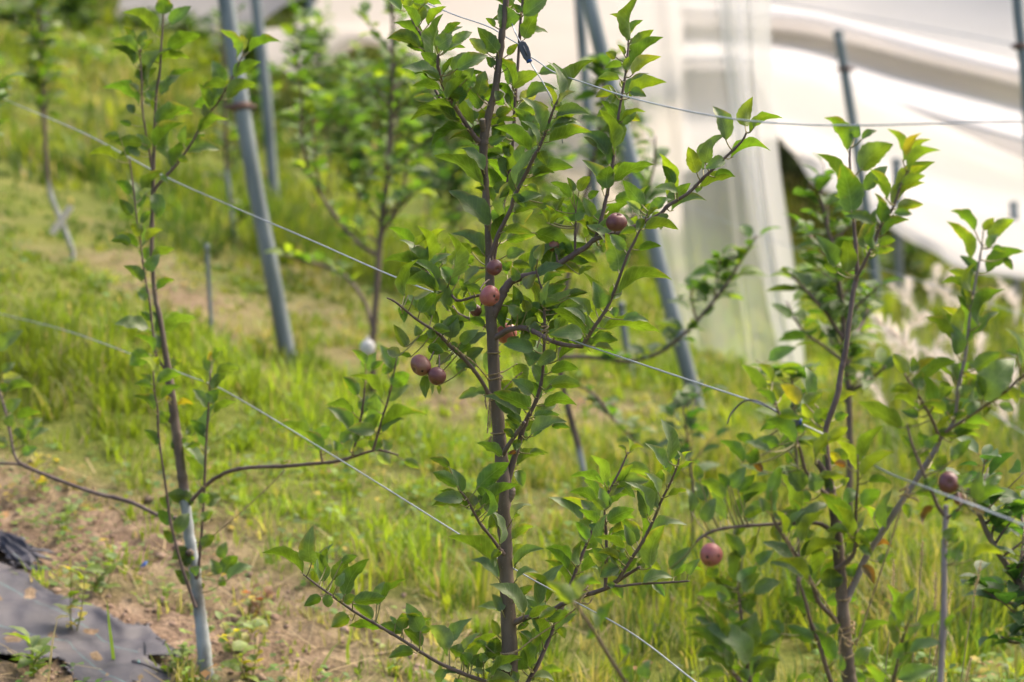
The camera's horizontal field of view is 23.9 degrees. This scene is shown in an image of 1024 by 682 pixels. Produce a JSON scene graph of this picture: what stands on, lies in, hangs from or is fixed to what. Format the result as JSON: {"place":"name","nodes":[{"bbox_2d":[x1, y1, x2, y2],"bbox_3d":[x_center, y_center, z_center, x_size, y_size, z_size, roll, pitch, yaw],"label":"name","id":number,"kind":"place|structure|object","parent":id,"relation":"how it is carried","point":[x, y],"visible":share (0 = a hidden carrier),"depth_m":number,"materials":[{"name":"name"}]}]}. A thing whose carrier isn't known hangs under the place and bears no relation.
{"place":"outdoors","nodes":[
{"label":"outdoors","id":0,"kind":"place"},
{"bbox_2d":[0,0,1023,681],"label":"ground","id":1,"kind":"structure","parent":0,"point":[122,598],"depth_m":6.07,"materials":[{"name":"plant"}]},
{"bbox_2d":[0,72,27,134],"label":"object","id":2,"kind":"object","parent":1,"relation":"on","point":[4,94],"visible":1,"depth_m":5.78,"materials":[{"name":"green plant"}]},
{"bbox_2d":[0,0,49,21],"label":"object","id":3,"kind":"object","parent":1,"relation":"on","point":[10,8],"visible":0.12,"depth_m":17.37,"materials":[{"name":"green plant"}]},
{"bbox_2d":[4,626,56,676],"bbox_3d":[-0.924,0.614,4.662,0.100,0.112,0.117,-4,9,-27],"label":"weed","id":4,"kind":"object","parent":1,"relation":"on","point":[39,647],"visible":0.97,"depth_m":4.67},
{"bbox_2d":[0,530,63,570],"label":"weed fabric","id":5,"kind":"object","parent":1,"relation":"on","point":[15,547],"visible":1,"depth_m":5.40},
{"bbox_2d":[0,52,75,71],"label":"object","id":6,"kind":"object","parent":1,"relation":"on","point":[35,54],"visible":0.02,"depth_m":14.38,"materials":[{"name":"green plant"}]},
{"bbox_2d":[28,452,49,493],"bbox_3d":[-1.144,0.328,5.860,0.050,0.127,0.060,-4,9,-29],"label":"weed","id":7,"kind":"object","parent":1,"relation":"on","point":[37,460],"visible":0.79,"depth_m":5.86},
{"bbox_2d":[4,0,80,260],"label":"apple tree","id":8,"kind":"object","parent":1,"relation":"on","point":[36,79],"visible":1,"depth_m":9.29,"materials":[{"name":"green plant"}]},
{"bbox_2d":[49,205,73,234],"bbox_3d":[-1.714,-0.461,9.202,0.097,0.116,0.010,-2,8,-11],"label":"plant tag","id":9,"kind":"object","parent":8,"relation":"attached to","point":[60,221],"visible":1,"depth_m":9.20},
{"bbox_2d":[47,618,57,681],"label":"grass stalk","id":10,"kind":"object","parent":1,"relation":"on","point":[49,667],"depth_m":4.64,"materials":[{"name":"beige plant"}]},
{"bbox_2d":[56,498,78,539],"bbox_3d":[-1.036,0.425,5.601,0.055,0.112,0.069,4,9,27],"label":"weed","id":11,"kind":"object","parent":1,"relation":"on","point":[70,507],"visible":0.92,"depth_m":5.60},
{"bbox_2d":[50,0,123,33],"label":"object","id":12,"kind":"object","parent":1,"relation":"on","point":[71,7],"visible":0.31,"depth_m":17.92,"materials":[{"name":"green plant"}]},
{"bbox_2d":[52,33,123,70],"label":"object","id":13,"kind":"object","parent":1,"relation":"on","point":[96,50],"visible":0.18,"depth_m":15.00,"materials":[{"name":"green plant"}]},
{"bbox_2d":[0,562,179,681],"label":"weed fabric","id":14,"kind":"object","parent":1,"relation":"on","point":[136,644],"visible":0.94,"depth_m":4.96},
{"bbox_2d":[54,564,104,630],"bbox_3d":[-0.892,0.542,4.981,0.095,0.171,0.081,-3,9,-23],"label":"weed","id":15,"kind":"object","parent":14,"relation":"on","point":[83,586],"visible":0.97,"depth_m":4.98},
{"bbox_2d":[107,603,114,658],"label":"grass stalk","id":16,"kind":"object","parent":14,"relation":"on","point":[111,643],"depth_m":4.85,"materials":[{"name":"green plant"}]},
{"bbox_2d":[87,545,122,594],"bbox_3d":[-0.894,0.514,5.264,0.085,0.123,0.115,-2,8,-17],"label":"weed","id":17,"kind":"object","parent":1,"relation":"on","point":[96,586],"visible":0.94,"depth_m":5.26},
{"bbox_2d":[119,8,169,31],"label":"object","id":18,"kind":"object","parent":1,"relation":"on","point":[134,20],"visible":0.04,"depth_m":19.05,"materials":[{"name":"green plant"}]},
{"bbox_2d":[160,644,186,672],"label":"weed","id":19,"kind":"object","parent":1,"relation":"on","point":[180,655],"visible":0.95,"depth_m":4.85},
{"bbox_2d":[158,9,220,43],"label":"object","id":20,"kind":"object","parent":1,"relation":"on","point":[181,25],"visible":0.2,"depth_m":18.51,"materials":[{"name":"green plant"}]},
{"bbox_2d":[116,0,292,40],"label":"net","id":21,"kind":"object","parent":1,"relation":"on","point":[269,7],"visible":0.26,"depth_m":19.65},
{"bbox_2d":[205,244,213,334],"bbox_3d":[-0.956,-0.048,7.699,0.016,0.521,0.093,-4,9,-24],"label":"stake","id":22,"kind":"object","parent":1,"relation":"on","point":[208,279],"visible":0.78,"depth_m":7.69,"materials":[{"name":"metal"}]},
{"bbox_2d":[0,0,426,681],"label":"apple tree","id":23,"kind":"object","parent":1,"relation":"on","point":[164,124],"visible":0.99,"depth_m":4.84,"materials":[{"name":"green plant"}]},
{"bbox_2d":[83,487,188,567],"bbox_3d":[-0.763,0.381,4.953,0.281,0.136,0.035,5,9,30],"label":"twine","id":24,"kind":"object","parent":23,"relation":"attached to","point":[128,519],"visible":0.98,"depth_m":4.95,"materials":[{"name":"fabric"}]},
{"bbox_2d":[196,460,290,543],"bbox_3d":[-0.540,0.324,4.808,0.204,0.179,0.042,2,8,11],"label":"twine","id":25,"kind":"object","parent":23,"relation":"attached to","point":[253,500],"visible":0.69,"depth_m":4.79,"materials":[{"name":"fabric"}]},
{"bbox_2d":[196,3,268,240],"bbox_3d":[-1.188,-0.919,10.479,0.386,1.079,0.261,8,11,44],"label":"apple tree","id":26,"kind":"object","parent":1,"relation":"on","point":[225,123],"visible":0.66,"depth_m":10.49,"materials":[{"name":"green plant"}]},
{"bbox_2d":[215,611,265,652],"bbox_3d":[-0.563,0.616,5.022,0.103,0.120,0.098,0,8,0],"label":"weed","id":27,"kind":"object","parent":1,"relation":"on","point":[256,623],"visible":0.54,"depth_m":5.02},
{"bbox_2d":[216,620,269,681],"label":"weed","id":28,"kind":"object","parent":1,"relation":"on","point":[242,641],"visible":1,"depth_m":4.91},
{"bbox_2d":[208,22,285,80],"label":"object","id":29,"kind":"object","parent":1,"relation":"on","point":[247,29],"visible":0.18,"depth_m":16.71,"materials":[{"name":"green plant"}]},
{"bbox_2d":[217,63,288,129],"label":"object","id":30,"kind":"object","parent":1,"relation":"on","point":[254,98],"visible":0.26,"depth_m":13.77,"materials":[{"name":"green plant"}]},
{"bbox_2d":[218,0,295,363],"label":"metal post","id":31,"kind":"object","parent":1,"relation":"on","point":[240,106],"visible":0.79,"depth_m":8.18,"materials":[{"name":"metal"}]},
{"bbox_2d":[243,583,276,616],"bbox_3d":[-0.549,0.573,5.268,0.073,0.084,0.052,-2,8,-16],"label":"weed","id":32,"kind":"object","parent":1,"relation":"on","point":[268,590],"visible":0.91,"depth_m":5.27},
{"bbox_2d":[251,0,279,198],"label":"metal post","id":33,"kind":"object","parent":1,"relation":"on","point":[266,96],"visible":0.75,"depth_m":11.98,"materials":[{"name":"metal"}]},
{"bbox_2d":[278,0,371,216],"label":"apple tree","id":34,"kind":"object","parent":1,"relation":"on","point":[309,30],"visible":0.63,"depth_m":11.49,"materials":[{"name":"green plant"}]},
{"bbox_2d":[294,67,402,250],"bbox_3d":[-0.692,-0.739,10.589,0.440,0.925,0.439,-3,9,-21],"label":"apple tree","id":35,"kind":"object","parent":1,"relation":"on","point":[357,167],"visible":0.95,"depth_m":10.53,"materials":[{"name":"green plant"}]},
{"bbox_2d":[264,0,447,396],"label":"apple tree","id":36,"kind":"object","parent":1,"relation":"on","point":[401,197],"visible":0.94,"depth_m":7.89,"materials":[{"name":"green plant"}]},
{"bbox_2d":[360,336,374,354],"bbox_3d":[-0.413,0.015,6.901,0.044,0.059,0.044,0,8,0],"label":"fruit bag","id":37,"kind":"object","parent":36,"relation":"hanging from","point":[367,346],"visible":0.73,"depth_m":6.88,"materials":[{"name":"white paper"}]},
{"bbox_2d":[331,41,383,135],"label":"apple tree","id":38,"kind":"object","parent":1,"relation":"on","point":[349,68],"visible":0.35,"depth_m":14.36,"materials":[{"name":"green plant"}]},
{"bbox_2d":[0,282,743,681],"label":"soil crumbs","id":39,"kind":"object","parent":1,"relation":"on","point":[230,618],"visible":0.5,"depth_m":5.26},
{"bbox_2d":[372,639,402,674],"bbox_3d":[-0.253,0.659,4.974,0.081,0.088,0.046,5,9,31],"label":"weed","id":40,"kind":"object","parent":1,"relation":"on","point":[381,645],"visible":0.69,"depth_m":4.97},
{"bbox_2d":[384,86,423,130],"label":"apple tree","id":41,"kind":"object","parent":1,"relation":"on","point":[416,105],"visible":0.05,"depth_m":15.56,"materials":[{"name":"green plant"}]},
{"bbox_2d":[351,42,468,229],"bbox_3d":[-0.443,-0.860,11.080,0.589,1.060,0.534,0,8,0],"label":"apple tree","id":42,"kind":"object","parent":1,"relation":"on","point":[425,163],"visible":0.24,"depth_m":11.02,"materials":[{"name":"green plant"}]},
{"bbox_2d":[398,52,494,241],"bbox_3d":[-0.222,-0.659,10.064,0.410,1.075,0.616,-3,9,-20],"label":"apple tree","id":43,"kind":"object","parent":1,"relation":"on","point":[447,178],"visible":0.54,"depth_m":10.01,"materials":[{"name":"green plant"}]},
{"bbox_2d":[265,0,683,242],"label":"net","id":44,"kind":"object","parent":1,"relation":"on","point":[556,44],"visible":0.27,"depth_m":15.16,"materials":[{"name":"fabric"}]},
{"bbox_2d":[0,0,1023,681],"bbox_3d":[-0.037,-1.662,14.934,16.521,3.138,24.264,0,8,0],"label":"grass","id":45,"kind":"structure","parent":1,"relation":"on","point":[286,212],"depth_m":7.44,"materials":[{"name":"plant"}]},
{"bbox_2d":[0,226,1023,681],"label":"ground cover","id":46,"kind":"object","parent":1,"relation":"on","point":[992,676],"visible":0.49,"depth_m":5.80,"materials":[{"name":"green plant"}]},
{"bbox_2d":[262,0,781,681],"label":"apple tree","id":47,"kind":"object","parent":1,"relation":"on","point":[556,302],"visible":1,"depth_m":3.77,"materials":[{"name":"green plant"}]},
{"bbox_2d":[0,313,695,681],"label":"trellis wire","id":48,"kind":"object","parent":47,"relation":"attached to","point":[384,487],"visible":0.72,"depth_m":4.24,"materials":[{"name":"metal"}]},
{"bbox_2d":[410,351,433,375],"bbox_3d":[-0.136,0.034,3.693,0.038,0.037,0.040,0,8,0],"label":"apple","id":49,"kind":"object","parent":47,"relation":"hanging from","point":[420,364],"visible":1,"depth_m":3.68,"materials":[{"name":"red plant"}]},
{"bbox_2d":[428,354,445,384],"bbox_3d":[-0.114,0.044,3.694,0.028,0.044,0.059,0,8,0],"label":"apple","id":50,"kind":"object","parent":47,"relation":"hanging from","point":[436,375],"visible":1,"depth_m":3.67,"materials":[{"name":"red plant"}]},
{"bbox_2d":[427,3,518,43],"bbox_3d":[-7.859,-4.880,17.101,0.006,5.051,31.747,-5,9,-29],"label":"trellis wire","id":51,"kind":"object","parent":47,"relation":"attached to","point":[474,21],"visible":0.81,"depth_m":3.94,"materials":[{"name":"metal"}]},
{"bbox_2d":[453,345,505,381],"bbox_3d":[-0.048,0.035,3.750,0.038,0.080,0.128,5,9,31],"label":"twine","id":52,"kind":"object","parent":47,"relation":"attached to","point":[497,378],"visible":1,"depth_m":3.76,"materials":[{"name":"fabric"}]},
{"bbox_2d":[479,279,499,305],"bbox_3d":[-0.035,-0.074,3.751,0.032,0.038,0.065,0,8,0],"label":"apple","id":53,"kind":"object","parent":47,"relation":"attached to","point":[489,295],"visible":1,"depth_m":3.72,"materials":[{"name":"red plant"}]},
{"bbox_2d":[486,258,501,275],"bbox_3d":[-0.028,-0.117,3.760,0.026,0.025,0.064,0,8,0],"label":"apple","id":54,"kind":"object","parent":47,"relation":"attached to","point":[494,267],"visible":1,"depth_m":3.73,"materials":[{"name":"red plant"}]},
{"bbox_2d":[484,372,522,432],"bbox_3d":[-0.014,0.094,3.792,0.060,0.097,0.043,0,8,0],"label":"twine","id":55,"kind":"object","parent":47,"relation":"attached to","point":[489,421],"visible":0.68,"depth_m":3.78,"materials":[{"name":"fabric"}]},
{"bbox_2d":[498,315,516,343],"bbox_3d":[-0.010,-0.018,3.859,0.036,0.045,0.033,0,8,0],"label":"apple","id":56,"kind":"object","parent":47,"relation":"attached to","point":[503,340],"visible":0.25,"depth_m":3.85,"materials":[{"name":"red plant"}]},
{"bbox_2d":[3,99,1023,525],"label":"trellis wire","id":57,"kind":"object","parent":47,"relation":"attached to","point":[541,329],"visible":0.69,"depth_m":3.56,"materials":[{"name":"metal"}]},
{"bbox_2d":[726,399,776,423],"bbox_3d":[0.327,0.097,3.168,0.105,0.036,0.014,7,11,41],"label":"wire tail","id":58,"kind":"object","parent":57,"relation":"hanging from","point":[740,403],"visible":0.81,"depth_m":3.19},
{"bbox_2d":[518,40,531,62],"bbox_3d":[0.021,-0.454,3.790,0.022,0.037,0.014,0,8,0],"label":"wire tensioner","id":59,"kind":"object","parent":47,"relation":"attached to","point":[524,49],"visible":1,"depth_m":3.79,"materials":[{"name":"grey plastic"}]},
{"bbox_2d":[531,57,1023,125],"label":"trellis wire","id":60,"kind":"object","parent":59,"relation":"attached to","point":[789,123],"visible":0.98,"depth_m":3.05,"materials":[{"name":"metal"}]},
{"bbox_2d":[496,585,593,655],"bbox_3d":[0.050,0.440,3.755,0.168,0.133,0.042,4,9,29],"label":"twine","id":61,"kind":"object","parent":47,"relation":"attached to","point":[545,630],"visible":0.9,"depth_m":3.75,"materials":[{"name":"fabric"}]},
{"bbox_2d":[606,213,626,233],"bbox_3d":[0.161,-0.180,3.736,0.033,0.039,0.063,0,8,0],"label":"apple","id":62,"kind":"object","parent":47,"relation":"attached to","point":[615,222],"visible":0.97,"depth_m":3.71,"materials":[{"name":"red plant"}]},
{"bbox_2d":[508,80,583,280],"bbox_3d":[0.134,-0.697,10.847,0.406,0.978,0.517,0,8,0],"label":"apple tree","id":63,"kind":"object","parent":1,"relation":"on","point":[544,192],"visible":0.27,"depth_m":10.79,"materials":[{"name":"green plant"}]},
{"bbox_2d":[574,0,602,253],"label":"metal post","id":64,"kind":"object","parent":1,"relation":"on","point":[582,45],"visible":0.42,"depth_m":12.48,"materials":[{"name":"metal"}]},
{"bbox_2d":[580,98,665,267],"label":"apple tree","id":65,"kind":"object","parent":1,"relation":"on","point":[644,119],"visible":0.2,"depth_m":12.00,"materials":[{"name":"green plant"}]},
{"bbox_2d":[617,301,634,377],"bbox_3d":[0.422,0.057,8.800,0.028,0.401,0.102,-8,11,-44],"label":"stake","id":66,"kind":"object","parent":1,"relation":"on","point":[623,329],"visible":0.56,"depth_m":8.79,"materials":[{"name":"metal"}]},
{"bbox_2d":[581,0,704,407],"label":"metal post","id":67,"kind":"object","parent":1,"relation":"on","point":[657,256],"visible":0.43,"depth_m":8.38,"materials":[{"name":"metal"}]},
{"bbox_2d":[557,40,781,486],"bbox_3d":[0.423,-0.165,6.540,0.651,1.283,0.315,5,10,33],"label":"apple tree","id":68,"kind":"object","parent":1,"relation":"on","point":[703,286],"visible":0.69,"depth_m":6.55,"materials":[{"name":"green plant"}]},
{"bbox_2d":[657,379,729,553],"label":"apple tree","id":69,"kind":"object","parent":1,"relation":"on","point":[683,399],"visible":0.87,"depth_m":6.10,"materials":[{"name":"green plant"}]},
{"bbox_2d":[695,139,805,180],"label":"treeline","id":70,"kind":"object","parent":1,"relation":"on","point":[790,162],"visible":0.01,"depth_m":24.47,"materials":[{"name":"green plant"}]},
{"bbox_2d":[719,0,804,364],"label":"net","id":71,"kind":"object","parent":1,"relation":"on","point":[746,36],"visible":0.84,"depth_m":10.09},
{"bbox_2d":[546,116,1023,681],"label":"apple tree","id":72,"kind":"object","parent":1,"relation":"on","point":[960,328],"visible":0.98,"depth_m":3.09,"materials":[{"name":"green plant"}]},
{"bbox_2d":[700,536,722,566],"bbox_3d":[0.252,0.267,3.064,0.029,0.031,0.058,0,8,0],"label":"apple","id":73,"kind":"object","parent":72,"relation":"hanging from","point":[711,554],"visible":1,"depth_m":3.04,"materials":[{"name":"red plant"}]},
{"bbox_2d":[781,522,855,658],"bbox_3d":[0.404,0.319,3.108,0.130,0.188,0.045,-7,10,-39],"label":"twine","id":74,"kind":"object","parent":72,"relation":"attached to","point":[832,614],"visible":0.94,"depth_m":3.13,"materials":[{"name":"fabric"}]},
{"bbox_2d":[852,483,919,650],"bbox_3d":[0.481,0.293,3.106,0.086,0.227,0.028,5,9,31],"label":"twine","id":75,"kind":"object","parent":72,"relation":"attached to","point":[892,535],"visible":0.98,"depth_m":3.09,"materials":[{"name":"fabric"}]},
{"bbox_2d":[740,345,843,624],"bbox_3d":[0.621,0.360,5.429,0.238,0.707,0.230,0,8,0],"label":"apple tree","id":76,"kind":"object","parent":1,"relation":"on","point":[778,353],"visible":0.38,"depth_m":5.39,"materials":[{"name":"green plant"}]},
{"bbox_2d":[795,253,864,335],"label":"apple tree","id":77,"kind":"object","parent":1,"relation":"on","point":[816,277],"visible":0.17,"depth_m":11.26,"materials":[{"name":"green plant"}]},
{"bbox_2d":[767,153,907,585],"bbox_3d":[0.802,0.099,5.981,0.336,1.122,0.437,2,8,11],"label":"apple tree","id":78,"kind":"object","parent":1,"relation":"on","point":[838,305],"visible":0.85,"depth_m":5.89,"materials":[{"name":"green plant"}]},
{"bbox_2d":[682,0,1023,170],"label":"net","id":79,"kind":"object","parent":1,"relation":"on","point":[938,76],"visible":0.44,"depth_m":18.83,"materials":[{"name":"fabric"}]},
{"bbox_2d":[833,29,881,309],"bbox_3d":[1.816,-0.810,12.604,0.372,1.613,0.078,7,11,41],"label":"metal post","id":80,"kind":"object","parent":1,"relation":"on","point":[844,68],"visible":0.6,"depth_m":12.58,"materials":[{"name":"metal"}]},
{"bbox_2d":[770,0,1013,43],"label":"trellis wire","id":81,"kind":"object","parent":80,"relation":"attached to","point":[893,22],"visible":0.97,"depth_m":12.86,"materials":[{"name":"metal"}]},
{"bbox_2d":[858,236,893,265],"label":"apple tree","id":82,"kind":"object","parent":1,"relation":"on","point":[882,259],"visible":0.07,"depth_m":15.62,"materials":[{"name":"green plant"}]},
{"bbox_2d":[857,372,899,483],"bbox_3d":[1.111,0.282,7.342,0.152,0.399,0.058,0,8,-3],"label":"grass plume","id":83,"kind":"object","parent":1,"relation":"on","point":[875,388],"depth_m":7.32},
{"bbox_2d":[870,311,907,431],"bbox_3d":[1.238,0.150,7.965,0.183,0.522,0.070,-7,11,-41],"label":"grass plume","id":84,"kind":"object","parent":1,"relation":"on","point":[879,320],"depth_m":7.92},
{"bbox_2d":[884,559,896,681],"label":"foxtail grass","id":85,"kind":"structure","parent":1,"relation":"on","point":[893,574],"depth_m":4.40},
{"bbox_2d":[892,158,904,294],"bbox_3d":[2.175,-0.572,13.600,0.056,0.907,0.181,-2,8,-11],"label":"metal post","id":86,"kind":"object","parent":1,"relation":"on","point":[898,241],"visible":0.48,"depth_m":13.58,"materials":[{"name":"metal"}]},
{"bbox_2d":[883,325,923,409],"bbox_3d":[1.243,0.189,7.632,0.194,0.517,0.074,-5,9,-32],"label":"grass plume","id":87,"kind":"object","parent":1,"relation":"on","point":[902,342],"depth_m":7.59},
{"bbox_2d":[890,275,916,381],"bbox_3d":[1.585,-0.034,9.803,0.067,0.449,0.226,5,9,30],"label":"grass plume","id":88,"kind":"object","parent":1,"relation":"on","point":[907,286],"depth_m":9.81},
{"bbox_2d":[881,306,931,447],"bbox_3d":[1.261,0.147,7.802,0.184,0.534,0.070,5,10,34],"label":"grass plume","id":89,"kind":"object","parent":1,"relation":"on","point":[922,316],"depth_m":7.77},
{"bbox_2d":[900,337,921,413],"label":"grass plume","id":90,"kind":"object","parent":1,"relation":"on","point":[913,345],"depth_m":8.74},
{"bbox_2d":[879,242,946,284],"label":"apple tree","id":91,"kind":"object","parent":1,"relation":"on","point":[908,253],"visible":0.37,"depth_m":14.33,"materials":[{"name":"green plant"}]},
{"bbox_2d":[887,282,943,416],"bbox_3d":[1.503,0.042,8.987,0.254,0.537,0.076,5,9,30],"label":"grass plume","id":92,"kind":"object","parent":1,"relation":"on","point":[905,297],"depth_m":8.98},
{"bbox_2d":[912,540,924,662],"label":"foxtail grass","id":93,"kind":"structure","parent":1,"relation":"on","point":[921,559],"depth_m":4.51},
{"bbox_2d":[923,279,936,337],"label":"grass plume","id":94,"kind":"object","parent":1,"relation":"on","point":[932,294],"depth_m":11.02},
{"bbox_2d":[918,264,944,345],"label":"grass plume","id":95,"kind":"object","parent":1,"relation":"on","point":[937,273],"depth_m":10.12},
{"bbox_2d":[926,572,938,681],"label":"foxtail grass","id":96,"kind":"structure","parent":1,"relation":"on","point":[935,591],"depth_m":4.40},
{"bbox_2d":[924,333,949,402],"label":"grass plume","id":97,"kind":"object","parent":1,"relation":"on","point":[941,338],"depth_m":8.34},
{"bbox_2d":[931,280,959,355],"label":"grass plume","id":98,"kind":"object","parent":1,"relation":"on","point":[943,293],"depth_m":9.87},
{"bbox_2d":[919,345,973,469],"bbox_3d":[1.355,0.242,7.484,0.202,0.462,0.060,3,9,23],"label":"grass plume","id":99,"kind":"object","parent":1,"relation":"on","point":[947,376],"depth_m":7.47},
{"bbox_2d":[876,267,1023,315],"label":"trellis wire","id":100,"kind":"object","parent":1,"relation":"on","point":[950,290],"visible":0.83,"depth_m":7.17,"materials":[{"name":"metal"}]},
{"bbox_2d":[901,423,1005,681],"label":"apple tree","id":101,"kind":"object","parent":1,"relation":"on","point":[979,491],"visible":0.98,"depth_m":2.97,"materials":[{"name":"green plant"}]},
{"bbox_2d":[938,471,958,500],"bbox_3d":[0.529,0.178,2.943,0.026,0.044,0.050,0,8,0],"label":"apple","id":102,"kind":"object","parent":101,"relation":"attached to","point":[947,482],"visible":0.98,"depth_m":2.92,"materials":[{"name":"red plant"}]},
{"bbox_2d":[960,560,982,681],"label":"foxtail grass","id":103,"kind":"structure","parent":1,"relation":"on","point":[980,568],"depth_m":4.41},
{"bbox_2d":[927,435,1023,647],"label":"apple tree","id":104,"kind":"object","parent":1,"relation":"on","point":[990,587],"visible":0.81,"depth_m":4.59,"materials":[{"name":"green plant"}]},
{"bbox_2d":[973,332,989,360],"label":"grass plume","id":105,"kind":"object","parent":1,"relation":"on","point":[980,341],"depth_m":8.30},
{"bbox_2d":[983,399,1023,480],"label":"grass plume","id":106,"kind":"object","parent":1,"relation":"on","point":[1003,412],"depth_m":7.12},
{"bbox_2d":[994,357,1020,449],"bbox_3d":[1.609,0.251,7.847,0.089,0.380,0.188,4,9,28],"label":"grass plume","id":107,"kind":"object","parent":1,"relation":"on","point":[1014,376],"depth_m":7.82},
{"bbox_2d":[1009,399,1018,476],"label":"grass plume","id":108,"kind":"object","parent":1,"relation":"on","point":[1014,408],"depth_m":7.39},
{"bbox_2d":[1005,286,1023,358],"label":"grass plume","id":109,"kind":"object","parent":1,"relation":"on","point":[1010,292],"depth_m":9.66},
{"bbox_2d":[1009,201,1020,294],"bbox_3d":[2.876,-0.399,13.800,0.052,0.797,0.162,-2,8,-12],"label":"metal post","id":110,"kind":"object","parent":1,"relation":"on","point":[1016,283],"visible":0.32,"depth_m":13.78,"materials":[{"name":"metal"}]},
{"bbox_2d":[772,55,1023,279],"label":"net","id":111,"kind":"object","parent":110,"relation":"attached to","point":[982,181],"visible":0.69,"depth_m":14.53,"materials":[{"name":"fabric"}]},
{"bbox_2d":[1011,0,1023,134],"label":"metal post","id":112,"kind":"object","parent":1,"relation":"on","point":[1018,17],"visible":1,"depth_m":9.58,"materials":[{"name":"metal"}]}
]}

